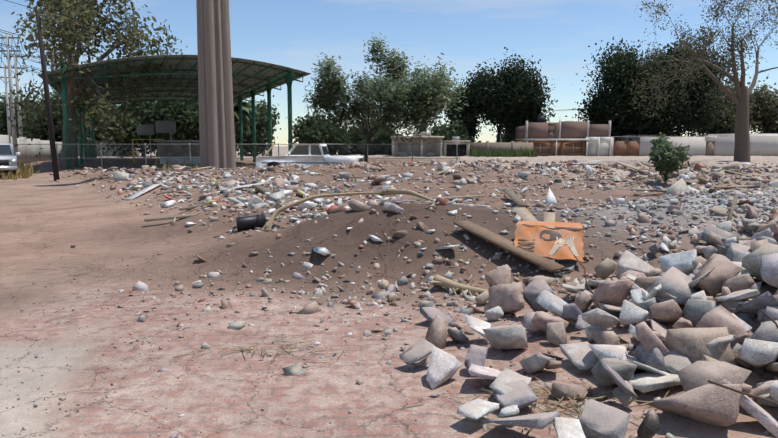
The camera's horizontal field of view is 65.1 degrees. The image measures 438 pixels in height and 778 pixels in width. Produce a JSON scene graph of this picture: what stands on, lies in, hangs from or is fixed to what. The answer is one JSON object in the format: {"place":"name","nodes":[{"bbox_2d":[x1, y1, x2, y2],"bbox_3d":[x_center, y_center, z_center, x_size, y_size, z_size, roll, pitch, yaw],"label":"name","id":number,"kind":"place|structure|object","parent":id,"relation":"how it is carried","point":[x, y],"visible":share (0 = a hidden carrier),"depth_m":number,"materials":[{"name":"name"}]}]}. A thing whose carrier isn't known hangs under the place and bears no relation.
{"place":"outdoors","nodes":[
{"label":"outdoors","id":0,"kind":"place"},
{"bbox_2d":[0,146,777,437],"bbox_3d":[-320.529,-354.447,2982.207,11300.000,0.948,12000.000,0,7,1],"label":"ground","id":1,"kind":"structure","parent":0,"point":[32,246],"depth_m":6.06,"materials":[{"name":"brown soil"}]},
{"bbox_2d":[0,144,19,174],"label":"car","id":2,"kind":"object","parent":1,"relation":"on","point":[8,159],"visible":0.81,"depth_m":30.83,"materials":[{"name":"paint"}]},
{"bbox_2d":[0,87,40,134],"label":"tree","id":3,"kind":"object","parent":1,"relation":"on","point":[3,123],"visible":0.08,"depth_m":94.09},
{"bbox_2d":[36,11,59,180],"bbox_3d":[-15.457,-5.334,27.662,0.649,7.899,0.243,2,7,14],"label":"utility pole","id":4,"kind":"object","parent":1,"relation":"on","point":[49,114],"visible":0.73,"depth_m":27.59,"materials":[{"name":"brown wood"}]},
{"bbox_2d":[16,83,86,141],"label":"tree","id":5,"kind":"object","parent":1,"relation":"on","point":[39,134],"depth_m":89.88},
{"bbox_2d":[40,88,137,152],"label":"tree","id":6,"kind":"object","parent":1,"relation":"on","point":[59,112],"depth_m":88.72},
{"bbox_2d":[0,0,187,168],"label":"open tree","id":7,"kind":"object","parent":1,"relation":"on","point":[86,15],"depth_m":40.87,"materials":[{"name":"green plant"}]},
{"bbox_2d":[96,102,182,156],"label":"tree","id":8,"kind":"object","parent":1,"relation":"on","point":[132,129],"depth_m":86.46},
{"bbox_2d":[131,139,164,163],"bbox_3d":[-20.444,-5.660,51.798,3.594,2.260,1.902,0,7,1],"label":"yellow swing set","id":9,"kind":"object","parent":1,"relation":"on","point":[133,160],"visible":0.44,"depth_m":51.62,"materials":[{"name":"paint"}]},
{"bbox_2d":[137,121,175,157],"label":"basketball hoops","id":10,"kind":"object","parent":1,"relation":"on","point":[166,127],"visible":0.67,"depth_m":54.38,"materials":[{"name":"grey paint"}]},
{"bbox_2d":[143,100,199,152],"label":"tree line foliage","id":11,"kind":"object","parent":1,"relation":"on","point":[186,119],"depth_m":86.87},
{"bbox_2d":[47,55,304,169],"bbox_3d":[-21.926,-9.366,59.990,16.571,7.639,42.981,-3,7,-23],"label":"canopy frame","id":12,"kind":"object","parent":1,"relation":"on","point":[288,78],"visible":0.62,"depth_m":50.13,"materials":[{"name":"green metal"}]},
{"bbox_2d":[37,54,310,106],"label":"canopy roof","id":13,"kind":"structure","parent":12,"relation":"on","point":[193,62],"depth_m":46.92,"materials":[{"name":"green metal"}]},
{"bbox_2d":[196,0,235,169],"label":"obelisk monument","id":14,"kind":"object","parent":1,"relation":"on","point":[216,124],"visible":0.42,"depth_m":26.07,"materials":[{"name":"concrete"}]},
{"bbox_2d":[12,143,459,168],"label":"chain link fence posts","id":15,"kind":"object","parent":1,"relation":"on","point":[278,144],"visible":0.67,"depth_m":36.96,"materials":[{"name":"grey metal"}]},
{"bbox_2d":[14,145,459,172],"bbox_3d":[-14.690,-3.681,37.091,38.000,1.730,0.001,0,7,1],"label":"chain link fence","id":16,"kind":"object","parent":1,"relation":"on","point":[199,155],"depth_m":37.05,"materials":[{"name":"grey metal"}]},
{"bbox_2d":[233,100,259,156],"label":"palm tree","id":17,"kind":"object","parent":1,"relation":"on","point":[245,117],"depth_m":76.26,"materials":[{"name":"green plant"}]},
{"bbox_2d":[236,214,265,230],"bbox_3d":[-2.258,0.063,10.000,0.481,0.277,0.246,-1,7,-11],"label":"black pipe","id":18,"kind":"object","parent":1,"relation":"on","point":[249,222],"visible":0.9,"depth_m":9.91,"materials":[{"name":"black plastic"}]},
{"bbox_2d":[236,95,286,155],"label":"tree","id":19,"kind":"object","parent":1,"relation":"on","point":[261,119],"depth_m":91.30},
{"bbox_2d":[253,143,274,167],"bbox_3d":[-7.572,-3.592,36.306,1.841,1.816,0.160,-6,9,-41],"label":"leaning plank","id":20,"kind":"object","parent":1,"relation":"on","point":[270,148],"visible":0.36,"depth_m":36.53,"materials":[{"name":"brown wood"}]},
{"bbox_2d":[0,146,537,179],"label":"dry grass tufts","id":21,"kind":"object","parent":1,"relation":"on","point":[26,172],"visible":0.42,"depth_m":79.88,"materials":[{"name":"plant"}]},
{"bbox_2d":[3,34,579,164],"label":"concrete utility poles","id":22,"kind":"object","parent":1,"relation":"on","point":[14,139],"visible":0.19,"depth_m":58.70,"materials":[{"name":"grey concrete"}]},
{"bbox_2d":[0,11,45,82],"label":"pole crossarms","id":23,"kind":"object","parent":22,"relation":"attached to","point":[14,51],"visible":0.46,"depth_m":52.90,"materials":[{"name":"grey"}]},
{"bbox_2d":[0,0,586,110],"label":"power lines","id":24,"kind":"object","parent":23,"relation":"on","point":[57,62],"visible":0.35,"depth_m":56.70,"materials":[{"name":"black metal"}]},
{"bbox_2d":[0,121,610,163],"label":"concrete trim walls","id":25,"kind":"structure","parent":1,"relation":"on","point":[5,139],"depth_m":59.74,"materials":[{"name":"grey concrete"}]},
{"bbox_2d":[515,121,608,138],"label":"storage tanks","id":26,"kind":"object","parent":25,"relation":"on","point":[569,130],"depth_m":87.08,"materials":[{"name":"brown metal"}]},
{"bbox_2d":[254,143,362,167],"bbox_3d":[-4.175,-3.147,32.610,5.650,1.770,2.300,1,7,5],"label":"white pickup truck","id":27,"kind":"object","parent":1,"relation":"on","point":[301,154],"visible":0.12,"depth_m":31.69,"materials":[{"name":"paint"}]},
{"bbox_2d":[292,106,357,154],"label":"tree","id":28,"kind":"object","parent":1,"relation":"on","point":[306,131],"visible":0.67,"depth_m":97.29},
{"bbox_2d":[262,192,423,229],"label":"dry palm frond arch","id":29,"kind":"structure","parent":1,"relation":"on","point":[268,224],"depth_m":9.85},
{"bbox_2d":[385,188,433,201],"bbox_3d":[0.244,-0.373,9.220,0.310,0.128,1.245,-3,7,-24],"label":"branch","id":30,"kind":"object","parent":29,"relation":"on","point":[391,191],"visible":0.98,"depth_m":9.28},
{"bbox_2d":[340,118,390,154],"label":"tree","id":31,"kind":"object","parent":1,"relation":"on","point":[357,141],"visible":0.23,"depth_m":99.84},
{"bbox_2d":[77,132,677,156],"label":"beige house walls","id":32,"kind":"structure","parent":1,"relation":"on","point":[430,140],"depth_m":83.56,"materials":[{"name":"paint"}]},
{"bbox_2d":[419,115,637,134],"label":"roof water tanks","id":33,"kind":"object","parent":32,"relation":"on","point":[540,118],"visible":0.33,"depth_m":91.01,"materials":[{"name":"grey plastic"}]},
{"bbox_2d":[359,124,405,155],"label":"tree","id":34,"kind":"object","parent":1,"relation":"on","point":[373,150],"visible":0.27,"depth_m":93.46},
{"bbox_2d":[300,32,468,161],"bbox_3d":[-0.685,-8.009,41.267,13.816,9.602,8.242,6,9,43],"label":"mesquite tree","id":35,"kind":"object","parent":1,"relation":"on","point":[407,105],"depth_m":39.74,"materials":[{"name":"green plant"}]},
{"bbox_2d":[0,158,777,437],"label":"rubble chunks","id":36,"kind":"object","parent":1,"relation":"on","point":[715,344],"visible":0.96,"depth_m":4.89,"materials":[{"name":"grey stone"}]},
{"bbox_2d":[174,338,670,434],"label":"dry twigs","id":37,"kind":"object","parent":1,"relation":"on","point":[489,424],"visible":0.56,"depth_m":3.81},
{"bbox_2d":[74,165,777,269],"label":"litter scraps","id":38,"kind":"object","parent":1,"relation":"on","point":[279,194],"visible":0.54,"depth_m":14.08,"materials":[{"name":"white paper"}]},
{"bbox_2d":[157,141,714,156],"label":"brown garden wall","id":39,"kind":"structure","parent":1,"relation":"on","point":[494,145],"depth_m":82.58,"materials":[{"name":"brown brick"}]},
{"bbox_2d":[99,160,777,271],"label":"wooden planks","id":40,"kind":"object","parent":1,"relation":"on","point":[543,263],"visible":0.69,"depth_m":12.45,"materials":[{"name":"wood"}]},
{"bbox_2d":[513,221,583,261],"bbox_3d":[1.934,0.263,7.383,0.827,0.401,0.584,2,7,15],"label":"cardboard box","id":41,"kind":"object","parent":40,"relation":"on","point":[557,243],"visible":0.94,"depth_m":7.34,"materials":[{"name":"orange cardboard"}]},
{"bbox_2d":[430,115,480,155],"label":"tree","id":42,"kind":"object","parent":1,"relation":"on","point":[457,129],"visible":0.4,"depth_m":93.74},
{"bbox_2d":[446,144,464,156],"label":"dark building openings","id":43,"kind":"object","parent":1,"relation":"on","point":[450,150],"depth_m":85.03,"materials":[{"name":"black"}]},
{"bbox_2d":[444,82,482,138],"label":"tree","id":44,"kind":"object","parent":1,"relation":"on","point":[470,120],"visible":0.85,"depth_m":96.94,"materials":[{"name":"green plant"}]},
{"bbox_2d":[159,134,777,164],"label":"white house walls","id":45,"kind":"structure","parent":1,"relation":"on","point":[598,146],"depth_m":86.64,"materials":[{"name":"paint"}]},
{"bbox_2d":[430,275,523,299],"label":"dry palm frond","id":46,"kind":"structure","parent":1,"relation":"on","point":[439,280],"depth_m":6.63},
{"bbox_2d":[492,113,507,141],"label":"dark tree","id":47,"kind":"object","parent":1,"relation":"on","point":[499,135],"visible":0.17,"depth_m":98.61,"materials":[{"name":"brown plant"}]},
{"bbox_2d":[451,47,557,141],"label":"tree","id":48,"kind":"object","parent":1,"relation":"on","point":[514,97],"visible":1,"depth_m":95.58,"materials":[{"name":"green plant"}]},
{"bbox_2d":[492,127,521,141],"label":"tree","id":49,"kind":"object","parent":1,"relation":"on","point":[507,137],"depth_m":112.86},
{"bbox_2d":[401,141,639,155],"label":"barrels","id":50,"kind":"object","parent":1,"relation":"on","point":[620,149],"visible":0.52,"depth_m":87.53,"materials":[{"name":"brown metal"}]},
{"bbox_2d":[514,140,585,155],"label":"orange shopfront walls","id":51,"kind":"structure","parent":1,"relation":"on","point":[564,148],"depth_m":87.24,"materials":[{"name":"brown paint"}]},
{"bbox_2d":[565,35,695,145],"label":"tree","id":52,"kind":"object","parent":1,"relation":"on","point":[622,68],"visible":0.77,"depth_m":92.66,"materials":[{"name":"green plant"}]},
{"bbox_2d":[627,114,647,134],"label":"dark trunk tree","id":53,"kind":"object","parent":1,"relation":"on","point":[639,132],"visible":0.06,"depth_m":95.32,"materials":[{"name":"brown plant"}]},
{"bbox_2d":[645,122,675,134],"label":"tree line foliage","id":54,"kind":"object","parent":1,"relation":"on","point":[660,130],"depth_m":107.68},
{"bbox_2d":[648,132,691,182],"bbox_3d":[7.979,-1.738,17.496,1.153,1.537,1.521,0,7,1],"label":"bush","id":55,"kind":"object","parent":1,"relation":"on","point":[662,143],"depth_m":17.27,"materials":[{"name":"green plant"}]},
{"bbox_2d":[574,255,777,405],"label":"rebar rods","id":56,"kind":"object","parent":1,"relation":"on","point":[741,392],"visible":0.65,"depth_m":2.93,"materials":[{"name":"brown metal"}]},
{"bbox_2d":[637,29,751,135],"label":"tree","id":57,"kind":"object","parent":1,"relation":"on","point":[699,111],"visible":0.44,"depth_m":91.48,"materials":[{"name":"green plant"}]},
{"bbox_2d":[611,136,777,155],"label":"boundary wall","id":58,"kind":"structure","parent":1,"relation":"on","point":[759,145],"depth_m":87.30,"materials":[{"name":"white concrete"}]},
{"bbox_2d":[618,0,777,161],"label":"bare tree","id":59,"kind":"object","parent":1,"relation":"on","point":[743,43],"depth_m":53.03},
{"bbox_2d":[682,79,760,135],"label":"tree","id":60,"kind":"object","parent":1,"relation":"on","point":[728,122],"depth_m":101.76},
{"bbox_2d":[747,74,777,133],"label":"tree","id":61,"kind":"object","parent":1,"relation":"on","point":[766,101],"depth_m":105.27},
{"bbox_2d":[0,0,777,145],"label":"sky","id":62,"kind":"structure","parent":0,"point":[288,33],"materials":[{"name":"blue"}]}
]}

